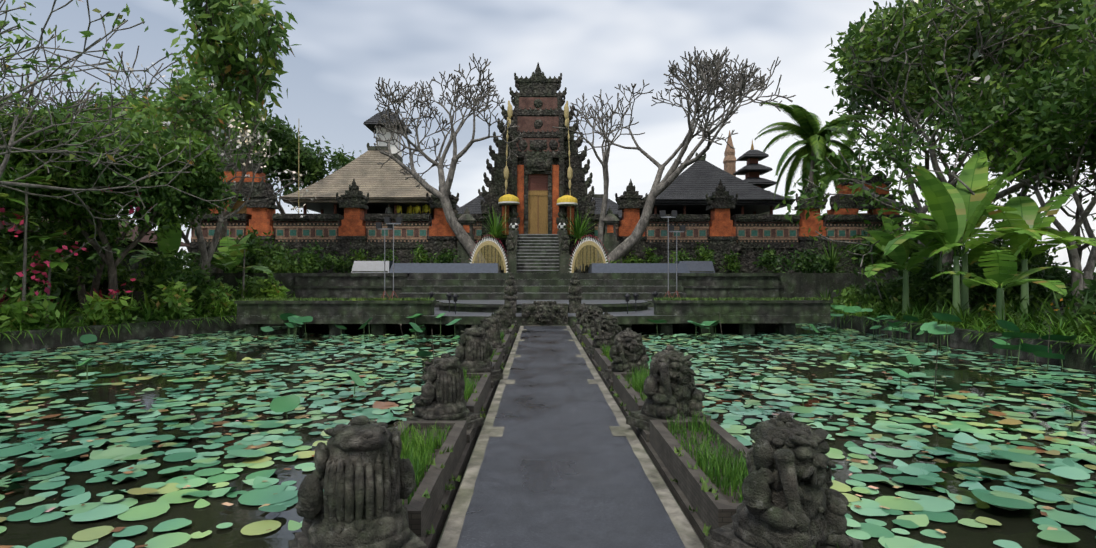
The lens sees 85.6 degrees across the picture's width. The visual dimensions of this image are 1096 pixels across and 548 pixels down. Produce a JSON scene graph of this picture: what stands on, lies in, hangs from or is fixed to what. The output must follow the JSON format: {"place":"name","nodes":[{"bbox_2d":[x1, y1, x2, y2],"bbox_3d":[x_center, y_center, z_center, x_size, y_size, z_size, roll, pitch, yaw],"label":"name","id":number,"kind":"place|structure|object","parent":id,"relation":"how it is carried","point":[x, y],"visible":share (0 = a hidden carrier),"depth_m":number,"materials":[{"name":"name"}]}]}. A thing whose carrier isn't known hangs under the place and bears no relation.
{"place":"outdoors","nodes":[
{"label":"outdoors","id":0,"kind":"place"},
{"bbox_2d":[0,176,73,322],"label":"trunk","id":1,"kind":"object","parent":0,"point":[14,219],"depth_m":17.09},
{"bbox_2d":[21,247,87,327],"bbox_3d":[-15.414,0.431,18.243,2.263,2.603,2.072,0,0,-1],"label":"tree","id":2,"kind":"object","parent":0,"point":[46,253],"depth_m":18.27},
{"bbox_2d":[0,80,139,278],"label":"tree leaves","id":3,"kind":"object","parent":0,"point":[76,237],"depth_m":18.95,"materials":[{"name":"plant"}]},
{"bbox_2d":[24,73,246,224],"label":"tree leaves","id":4,"kind":"object","parent":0,"point":[154,99],"depth_m":46.70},
{"bbox_2d":[298,145,298,213],"bbox_3d":[-15.673,-4.900,37.221,0.061,9.780,0.070,0,0,-1],"label":"bamboo flag pole","id":5,"kind":"object","parent":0,"point":[298,177],"visible":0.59,"depth_m":37.21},
{"bbox_2d":[363,106,411,162],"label":"kulkul tower","id":6,"kind":"structure","parent":0,"point":[371,123],"depth_m":51.91,"materials":[{"name":"stone"}]},
{"bbox_2d":[455,189,488,215],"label":"roof","id":7,"kind":"structure","parent":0,"point":[474,205],"depth_m":54.23,"materials":[{"name":"stone"}]},
{"bbox_2d":[0,323,1095,547],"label":"pond water","id":8,"kind":"structure","parent":0,"point":[1020,528],"depth_m":8.77,"materials":[{"name":"liquid"}]},
{"bbox_2d":[11,314,1049,396],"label":"bare lotus stalks","id":9,"kind":"object","parent":8,"relation":"in","point":[723,348],"visible":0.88,"depth_m":13.08,"materials":[{"name":"brown plant"}]},
{"bbox_2d":[0,401,1095,547],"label":"lily pads","id":10,"kind":"object","parent":8,"relation":"on","point":[924,509],"visible":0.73,"depth_m":6.11,"materials":[{"name":"plant"}]},
{"bbox_2d":[0,323,1095,442],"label":"lily pads","id":11,"kind":"object","parent":8,"relation":"on","point":[911,392],"visible":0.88,"depth_m":11.61,"materials":[{"name":"plant"}]},
{"bbox_2d":[0,326,1095,547],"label":"pond debris flecks","id":12,"kind":"object","parent":8,"relation":"on","point":[117,529],"visible":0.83,"depth_m":8.14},
{"bbox_2d":[68,305,1095,420],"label":"lotus leaves","id":13,"kind":"object","parent":8,"relation":"on","point":[287,403],"visible":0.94,"depth_m":14.29,"materials":[{"name":"green plant"}]},
{"bbox_2d":[0,0,1095,272],"label":"sky","id":14,"kind":"structure","parent":0,"point":[344,49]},
{"bbox_2d":[44,310,1091,343],"bbox_3d":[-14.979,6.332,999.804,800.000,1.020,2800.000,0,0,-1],"label":"bank ground","id":15,"kind":"structure","parent":0,"point":[979,314],"depth_m":23.02,"materials":[{"name":"soil"}]},
{"bbox_2d":[0,209,189,308],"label":"shrub","id":16,"kind":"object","parent":15,"relation":"on","point":[145,242],"depth_m":32.64,"materials":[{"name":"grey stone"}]},
{"bbox_2d":[0,0,235,259],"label":"bare frangipani","id":17,"kind":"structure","parent":15,"relation":"on","point":[11,143],"depth_m":15.16,"materials":[{"name":"grey plant"}]},
{"bbox_2d":[0,0,240,262],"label":"frangipani leaves","id":18,"kind":"object","parent":17,"relation":"on","point":[20,39],"visible":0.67,"depth_m":15.17,"materials":[{"name":"green plant"}]},
{"bbox_2d":[0,85,241,302],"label":"bushy tree","id":19,"kind":"object","parent":15,"relation":"on","point":[201,184],"depth_m":20.13,"materials":[{"name":"plant"}]},
{"bbox_2d":[0,34,254,309],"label":"tree leaves","id":20,"kind":"object","parent":15,"relation":"on","point":[186,87],"depth_m":23.67,"materials":[{"name":"plant"}]},
{"bbox_2d":[0,278,291,330],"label":"bushes","id":21,"kind":"object","parent":15,"relation":"on","point":[177,303],"visible":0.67,"depth_m":19.28,"materials":[{"name":"green plant"}]},
{"bbox_2d":[0,187,151,298],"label":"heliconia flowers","id":22,"kind":"object","parent":21,"relation":"on","point":[46,289],"visible":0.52,"depth_m":18.12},
{"bbox_2d":[106,215,228,264],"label":"banana plant leaves","id":23,"kind":"object","parent":15,"relation":"on","point":[174,241],"visible":0.35,"depth_m":26.84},
{"bbox_2d":[0,218,338,315],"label":"shrub leaves","id":24,"kind":"object","parent":15,"relation":"on","point":[166,268],"visible":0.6,"depth_m":25.24,"materials":[{"name":"green plant"}]},
{"bbox_2d":[84,64,311,311],"bbox_3d":[-14.889,-3.124,24.600,6.974,9.782,8.531,0,0,23],"label":"bare frangipani","id":25,"kind":"object","parent":15,"relation":"on","point":[206,256],"visible":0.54,"depth_m":24.75,"materials":[{"name":"grey plant"}]},
{"bbox_2d":[73,62,315,216],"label":"frangipani blossoms","id":26,"kind":"object","parent":25,"relation":"on","point":[222,131],"visible":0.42,"depth_m":24.32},
{"bbox_2d":[183,234,273,308],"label":"banana plant leaves","id":27,"kind":"object","parent":15,"relation":"on","point":[220,258],"depth_m":28.07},
{"bbox_2d":[207,248,262,297],"bbox_3d":[-13.102,0.346,24.424,2.394,2.824,2.371,0,0,-1],"label":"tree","id":28,"kind":"object","parent":15,"relation":"on","point":[233,255],"depth_m":24.70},
{"bbox_2d":[0,206,1095,362],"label":"grasses and lilies","id":29,"kind":"object","parent":15,"relation":"on","point":[496,232],"visible":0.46,"depth_m":18.61,"materials":[{"name":"green plant"}]},
{"bbox_2d":[0,312,1095,371],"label":"pond kerb","id":30,"kind":"structure","parent":15,"relation":"on","point":[984,343],"depth_m":17.70,"materials":[{"name":"grey stone"}]},
{"bbox_2d":[0,240,1095,342],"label":"strap leaf plants","id":31,"kind":"object","parent":15,"relation":"on","point":[1035,317],"visible":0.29,"depth_m":19.01,"materials":[{"name":"plant"}]},
{"bbox_2d":[0,288,112,311],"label":"flowering plants","id":32,"kind":"object","parent":31,"relation":"on","point":[99,294],"visible":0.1,"depth_m":19.18,"materials":[{"name":"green plant"}]},
{"bbox_2d":[850,216,979,317],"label":"banana plant leaves","id":33,"kind":"object","parent":15,"relation":"on","point":[899,254],"depth_m":21.03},
{"bbox_2d":[867,215,966,276],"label":"banana plant midribs","id":34,"kind":"object","parent":33,"relation":"attached to","point":[899,264],"visible":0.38,"depth_m":21.07,"materials":[{"name":"green plant"}]},
{"bbox_2d":[752,220,1095,343],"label":"shrub leaves","id":35,"kind":"object","parent":15,"relation":"on","point":[923,287],"visible":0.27,"depth_m":23.08,"materials":[{"name":"green plant"}]},
{"bbox_2d":[830,283,1028,330],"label":"bushes","id":36,"kind":"object","parent":15,"relation":"on","point":[850,290],"visible":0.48,"depth_m":22.45,"materials":[{"name":"green plant"}]},
{"bbox_2d":[774,0,1095,320],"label":"tree","id":37,"kind":"object","parent":15,"relation":"on","point":[1037,108],"depth_m":20.47,"materials":[{"name":"plant"}]},
{"bbox_2d":[872,140,1069,314],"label":"banana plant leaves","id":38,"kind":"object","parent":15,"relation":"on","point":[980,179],"depth_m":20.30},
{"bbox_2d":[884,140,1069,254],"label":"banana plant midribs","id":39,"kind":"object","parent":38,"relation":"attached to","point":[968,206],"visible":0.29,"depth_m":20.44,"materials":[{"name":"green plant"}]},
{"bbox_2d":[931,237,1083,332],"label":"banana plant leaves","id":40,"kind":"object","parent":15,"relation":"on","point":[1007,274],"depth_m":16.65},
{"bbox_2d":[936,240,1064,294],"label":"banana plant midribs","id":41,"kind":"object","parent":40,"relation":"attached to","point":[1000,286],"visible":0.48,"depth_m":16.79,"materials":[{"name":"green plant"}]},
{"bbox_2d":[928,184,1095,327],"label":"banana plant leaves","id":42,"kind":"object","parent":15,"relation":"on","point":[1031,211],"depth_m":18.69,"materials":[{"name":"plant"}]},
{"bbox_2d":[930,185,1095,262],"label":"banana plant midribs","id":43,"kind":"object","parent":42,"relation":"attached to","point":[1023,255],"visible":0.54,"depth_m":18.80,"materials":[{"name":"green plant"}]},
{"bbox_2d":[971,60,1095,284],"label":"tree","id":44,"kind":"object","parent":15,"relation":"on","point":[1092,146],"depth_m":23.87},
{"bbox_2d":[70,273,1095,310],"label":"stone terrace","id":45,"kind":"structure","parent":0,"point":[540,286],"depth_m":28.00,"materials":[{"name":"stone"}]},
{"bbox_2d":[158,134,273,252],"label":"tree trunk","id":46,"kind":"object","parent":45,"relation":"on","point":[185,238],"depth_m":41.08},
{"bbox_2d":[162,0,299,272],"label":"tall tree","id":47,"kind":"object","parent":45,"relation":"on","point":[227,31],"depth_m":28.78,"materials":[{"name":"plant"}]},
{"bbox_2d":[220,96,360,213],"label":"tree leaves","id":48,"kind":"object","parent":45,"relation":"on","point":[286,159],"depth_m":59.23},
{"bbox_2d":[280,143,457,225],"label":"pavilion","id":49,"kind":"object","parent":45,"relation":"on","point":[385,185],"visible":0.21,"depth_m":43.79,"materials":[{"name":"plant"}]},
{"bbox_2d":[373,53,522,262],"bbox_3d":[-6.247,-5.951,35.573,9.604,12.225,9.700,0,0,-1],"label":"bare frangipani","id":50,"kind":"object","parent":45,"relation":"on","point":[469,245],"visible":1,"depth_m":34.57,"materials":[{"name":"grey plant"}]},
{"bbox_2d":[470,234,508,272],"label":"bamboo arch","id":51,"kind":"structure","parent":45,"relation":"on","point":[489,242],"depth_m":31.14,"materials":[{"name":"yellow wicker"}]},
{"bbox_2d":[351,261,714,272],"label":"stage covers","id":52,"kind":"object","parent":45,"relation":"on","point":[682,267],"visible":0.83,"depth_m":29.61,"materials":[{"name":"grey fabric"}]},
{"bbox_2d":[325,241,741,272],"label":"shrub leaves","id":53,"kind":"object","parent":45,"relation":"on","point":[448,257],"visible":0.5,"depth_m":34.18,"materials":[{"name":"green plant"}]},
{"bbox_2d":[453,258,621,262],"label":"shrine plinths","id":54,"kind":"object","parent":45,"relation":"on","point":[465,260],"visible":0.11,"depth_m":33.92,"materials":[{"name":"stone"}]},
{"bbox_2d":[457,207,476,257],"bbox_3d":[-4.731,-2.453,34.577,1.100,3.064,0.990,0,0,-1],"label":"tugu shrine","id":55,"kind":"object","parent":54,"relation":"on","point":[466,220],"visible":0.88,"depth_m":34.18,"materials":[{"name":"stone"}]},
{"bbox_2d":[601,206,619,255],"bbox_3d":[3.618,-2.452,34.703,1.100,3.064,0.990,0,0,-1],"label":"tugu shrine","id":56,"kind":"object","parent":54,"relation":"on","point":[610,220],"visible":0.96,"depth_m":34.37,"materials":[{"name":"stone"}]},
{"bbox_2d":[505,230,570,272],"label":"gate stairs","id":57,"kind":"structure","parent":45,"relation":"on","point":[537,253],"depth_m":33.18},
{"bbox_2d":[480,62,595,272],"bbox_3d":[-0.620,-6.675,37.257,7.158,13.330,3.800,0,0,-1],"label":"temple gate","id":58,"kind":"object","parent":45,"relation":"on","point":[538,180],"visible":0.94,"depth_m":36.16,"materials":[{"name":"stone"}]},
{"bbox_2d":[504,101,512,233],"bbox_3d":[-2.374,-6.368,35.290,0.526,8.020,0.231,0,0,17],"label":"ceremonial pole","id":59,"kind":"object","parent":58,"relation":"on","point":[509,113],"visible":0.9,"depth_m":35.27,"materials":[{"name":"yellow wood"}]},
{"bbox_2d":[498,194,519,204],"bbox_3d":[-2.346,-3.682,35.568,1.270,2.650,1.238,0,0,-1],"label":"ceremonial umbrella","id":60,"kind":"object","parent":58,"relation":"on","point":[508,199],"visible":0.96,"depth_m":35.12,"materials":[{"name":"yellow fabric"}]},
{"bbox_2d":[506,232,515,254],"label":"stone statue","id":61,"kind":"object","parent":58,"relation":"on","point":[510,243],"visible":0.98,"depth_m":31.58,"materials":[{"name":"stone"}]},
{"bbox_2d":[508,208,519,233],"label":"guardian statue","id":62,"kind":"object","parent":58,"relation":"attached to","point":[513,221],"visible":0.94,"depth_m":35.53,"materials":[{"name":"stone"}]},
{"bbox_2d":[556,208,567,233],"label":"guardian statue","id":63,"kind":"object","parent":58,"relation":"attached to","point":[562,214],"visible":0.83,"depth_m":35.58,"materials":[{"name":"stone"}]},
{"bbox_2d":[560,232,569,254],"bbox_3d":[0.912,-1.636,31.738,0.548,1.207,0.420,0,0,-1],"label":"stair foot guardian","id":64,"kind":"object","parent":58,"relation":"on","point":[564,243],"visible":0.98,"depth_m":31.62,"materials":[{"name":"stone"}]},
{"bbox_2d":[557,195,577,234],"bbox_3d":[1.153,-3.656,35.621,1.270,2.600,1.238,0,0,-1],"label":"ceremonial umbrella","id":65,"kind":"object","parent":58,"relation":"on","point":[566,200],"visible":0.9,"depth_m":35.20,"materials":[{"name":"yellow fabric"}]},
{"bbox_2d":[564,101,572,234],"bbox_3d":[1.208,-6.367,35.347,0.520,8.020,0.228,0,0,-20],"label":"penjor pole","id":66,"kind":"object","parent":58,"relation":"attached to","point":[569,170],"visible":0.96,"depth_m":35.32,"materials":[{"name":"yellow wood"}]},
{"bbox_2d":[495,238,583,272],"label":"potted dracaena stems","id":67,"kind":"object","parent":45,"relation":"on","point":[576,270],"visible":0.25,"depth_m":34.84,"materials":[{"name":"brown plant"}]},
{"bbox_2d":[190,179,904,272],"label":"temple wall","id":68,"kind":"structure","parent":45,"relation":"on","point":[747,237],"depth_m":35.63,"materials":[{"name":"brick"}]},
{"bbox_2d":[208,153,278,214],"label":"side gate","id":69,"kind":"structure","parent":68,"relation":"on","point":[246,185],"depth_m":36.27,"materials":[{"name":"brick"}]},
{"bbox_2d":[569,235,609,272],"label":"decorative arch","id":70,"kind":"structure","parent":45,"relation":"on","point":[588,242],"depth_m":31.22,"materials":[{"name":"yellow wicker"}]},
{"bbox_2d":[553,94,644,262],"bbox_3d":[3.744,-5.252,34.037,3.825,10.480,6.784,0,0,35],"label":"frangipani tree","id":71,"kind":"object","parent":45,"relation":"on","point":[605,155],"visible":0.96,"depth_m":34.24,"materials":[{"name":"grey plant"}]},
{"bbox_2d":[669,225,685,296],"bbox_3d":[5.657,-0.333,25.867,0.811,3.608,0.713,0,0,-1],"label":"stage light stand","id":72,"kind":"object","parent":45,"relation":"on","point":[682,228],"visible":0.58,"depth_m":25.95,"materials":[{"name":"silver metal"}]},
{"bbox_2d":[570,46,795,262],"bbox_3d":[7.555,-6.625,35.957,10.225,13.756,16.263,0,0,-30],"label":"bare frangipani","id":73,"kind":"object","parent":45,"relation":"on","point":[740,79],"visible":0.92,"depth_m":33.84,"materials":[{"name":"grey plant"}]},
{"bbox_2d":[640,153,795,220],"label":"pavilion","id":74,"kind":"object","parent":45,"relation":"on","point":[688,189],"visible":0.25,"depth_m":44.12,"materials":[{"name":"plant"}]},
{"bbox_2d":[723,130,735,175],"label":"tower spire","id":75,"kind":"structure","parent":45,"relation":"on","point":[729,161],"depth_m":54.85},
{"bbox_2d":[733,140,775,213],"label":"pagoda tower","id":76,"kind":"structure","parent":45,"relation":"on","point":[752,170],"depth_m":52.49,"materials":[{"name":"stone"}]},
{"bbox_2d":[755,102,886,199],"bbox_3d":[17.067,-5.652,38.577,7.043,11.358,7.993,0,0,-1],"label":"palm","id":77,"kind":"object","parent":45,"relation":"on","point":[806,128],"depth_m":38.69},
{"bbox_2d":[763,112,871,174],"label":"palm ribs","id":78,"kind":"object","parent":77,"relation":"on","point":[817,144],"visible":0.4,"depth_m":37.01,"materials":[{"name":"green plant"}]},
{"bbox_2d":[793,138,872,193],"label":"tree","id":79,"kind":"object","parent":45,"relation":"on","point":[846,157],"visible":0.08,"depth_m":51.51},
{"bbox_2d":[827,165,908,232],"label":"side gate","id":80,"kind":"structure","parent":45,"relation":"on","point":[851,206],"depth_m":36.98,"materials":[{"name":"stone"}]},
{"bbox_2d":[823,0,1081,191],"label":"tree","id":81,"kind":"object","parent":45,"relation":"on","point":[890,78],"depth_m":32.93,"materials":[{"name":"plant"}]},
{"bbox_2d":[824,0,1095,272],"bbox_3d":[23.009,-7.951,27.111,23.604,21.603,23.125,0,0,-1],"label":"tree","id":82,"kind":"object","parent":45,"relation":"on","point":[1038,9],"depth_m":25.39,"materials":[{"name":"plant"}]},
{"bbox_2d":[591,193,621,226],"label":"roof","id":83,"kind":"structure","parent":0,"point":[598,198],"depth_m":54.69,"materials":[{"name":"stone"}]},
{"bbox_2d":[850,186,1050,312],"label":"banana plant leaves","id":84,"kind":"object","parent":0,"point":[916,227],"depth_m":22.08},
{"bbox_2d":[877,167,1080,326],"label":"banana plant leaves","id":85,"kind":"object","parent":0,"point":[949,218],"depth_m":19.02,"materials":[{"name":"plant"}]},
{"bbox_2d":[926,168,1081,259],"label":"banana plant midribs","id":86,"kind":"object","parent":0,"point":[954,250],"visible":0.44,"depth_m":18.95,"materials":[{"name":"green plant"}]},
{"label":"ground","id":87,"kind":"structure","parent":0,"visible":0},
{"bbox_2d":[234,300,832,335],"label":"terrace front","id":88,"kind":"structure","parent":87,"relation":"on","point":[748,316],"depth_m":20.60,"materials":[{"name":"dark stone"},{"name":"mossy stone"}]},
{"bbox_2d":[376,222,392,297],"bbox_3d":[-7.091,-0.384,25.624,0.811,3.708,0.713,0,0,-1],"label":"stage light stand","id":89,"kind":"object","parent":88,"relation":"on","point":[379,225],"visible":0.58,"depth_m":25.71,"materials":[{"name":"silver metal"}]},
{"bbox_2d":[384,217,401,299],"bbox_3d":[-6.636,-0.485,25.331,0.811,3.908,0.713,0,0,-1],"label":"stage light stand","id":90,"kind":"object","parent":88,"relation":"on","point":[387,220],"visible":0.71,"depth_m":25.41,"materials":[{"name":"silver metal"}]},
{"bbox_2d":[503,272,517,312],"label":"pillar statue","id":91,"kind":"object","parent":88,"relation":"on","point":[510,289],"visible":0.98,"depth_m":21.87,"materials":[{"name":"stone"}]},
{"bbox_2d":[239,297,829,300],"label":"parapet moss tufts","id":92,"kind":"object","parent":88,"relation":"on","point":[432,298],"visible":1,"depth_m":20.67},
{"bbox_2d":[436,300,650,312],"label":"round terrace platform","id":93,"kind":"structure","parent":88,"relation":"on","point":[489,306],"depth_m":22.86,"materials":[{"name":"stone"}]},
{"bbox_2d":[522,300,567,324],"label":"carved stone block","id":94,"kind":"structure","parent":88,"relation":"on","point":[544,313],"depth_m":19.94,"materials":[{"name":"stone"}]},
{"bbox_2d":[567,272,582,312],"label":"pillar statue","id":95,"kind":"object","parent":88,"relation":"on","point":[574,289],"visible":0.98,"depth_m":21.88,"materials":[{"name":"stone"}]},
{"bbox_2d":[659,210,676,297],"bbox_3d":[5.212,-0.635,25.512,0.811,4.208,0.713,0,0,-1],"label":"stage light stand","id":96,"kind":"object","parent":88,"relation":"on","point":[662,213],"visible":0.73,"depth_m":25.59,"materials":[{"name":"silver metal"}]},
{"bbox_2d":[436,326,703,547],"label":"walkway","id":97,"kind":"structure","parent":87,"relation":"on","point":[560,458],"depth_m":5.00,"materials":[{"name":"concrete"}]},
{"bbox_2d":[396,320,749,547],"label":"planter walls","id":98,"kind":"structure","parent":87,"relation":"on","point":[659,441],"depth_m":5.06,"materials":[{"name":"stone"}]},
{"bbox_2d":[288,415,426,547],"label":"guardian statue","id":99,"kind":"object","parent":98,"relation":"on","point":[363,475],"visible":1,"depth_m":3.16,"materials":[{"name":"stone"}]},
{"bbox_2d":[406,353,483,429],"bbox_3d":[-1.102,1.228,6.263,0.599,0.786,0.649,0,0,30],"label":"guardian statue","id":100,"kind":"object","parent":98,"relation":"on","point":[441,398],"visible":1,"depth_m":6.10,"materials":[{"name":"stone"}]},
{"bbox_2d":[452,325,502,380],"bbox_3d":[-1.146,1.211,9.213,0.696,0.845,0.642,0,0,-42],"label":"guardian statue","id":101,"kind":"object","parent":98,"relation":"on","point":[473,351],"visible":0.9,"depth_m":9.04,"materials":[{"name":"stone"}]},
{"bbox_2d":[479,316,509,353],"bbox_3d":[-1.192,1.250,12.212,0.602,0.791,0.653,0,0,21],"label":"guardian statue","id":102,"kind":"object","parent":98,"relation":"on","point":[490,326],"visible":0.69,"depth_m":12.07,"materials":[{"name":"stone"}]},
{"bbox_2d":[491,309,513,338],"bbox_3d":[-1.238,1.273,15.212,0.638,0.770,0.588,0,0,-19],"label":"guardian statue","id":103,"kind":"object","parent":98,"relation":"on","point":[501,315],"visible":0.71,"depth_m":15.07,"materials":[{"name":"stone"}]},
{"bbox_2d":[499,303,518,328],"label":"guardian statue","id":104,"kind":"object","parent":98,"relation":"on","point":[507,308],"visible":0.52,"depth_m":18.08,"materials":[{"name":"stone"}]},
{"bbox_2d":[323,320,745,535],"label":"planter rim moss tufts","id":105,"kind":"object","parent":98,"relation":"on","point":[704,488],"visible":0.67,"depth_m":4.62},
{"bbox_2d":[571,303,589,328],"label":"guardian statue","id":106,"kind":"object","parent":98,"relation":"on","point":[581,308],"visible":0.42,"depth_m":18.09,"materials":[{"name":"stone"}]},
{"bbox_2d":[577,304,602,338],"bbox_3d":[1.162,1.217,15.248,0.731,0.882,0.674,0,0,-12],"label":"guardian statue","id":107,"kind":"object","parent":98,"relation":"on","point":[592,312],"visible":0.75,"depth_m":15.05,"materials":[{"name":"stone"}]},
{"bbox_2d":[586,312,621,354],"bbox_3d":[1.208,1.214,12.249,0.718,0.864,0.662,0,0,-16],"label":"guardian statue","id":108,"kind":"object","parent":98,"relation":"on","point":[607,328],"visible":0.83,"depth_m":12.05,"materials":[{"name":"stone"}]},
{"bbox_2d":[396,327,837,547],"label":"planter grass","id":109,"kind":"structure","parent":98,"relation":"on","point":[419,457],"depth_m":4.90,"materials":[{"name":"plant"}]},
{"bbox_2d":[602,328,649,379],"bbox_3d":[1.253,1.236,9.249,0.659,0.795,0.608,0,0,-20],"label":"guardian statue","id":110,"kind":"object","parent":98,"relation":"on","point":[627,351],"visible":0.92,"depth_m":9.08,"materials":[{"name":"stone"}]},
{"bbox_2d":[626,346,710,431],"bbox_3d":[1.298,1.191,6.299,0.713,0.860,0.657,0,0,-33],"label":"guardian statue","id":111,"kind":"object","parent":98,"relation":"on","point":[669,388],"visible":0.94,"depth_m":6.12,"materials":[{"name":"stone"}]},
{"bbox_2d":[704,412,862,547],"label":"guardian statue","id":112,"kind":"object","parent":98,"relation":"on","point":[792,498],"visible":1,"depth_m":3.18,"materials":[{"name":"stone"}]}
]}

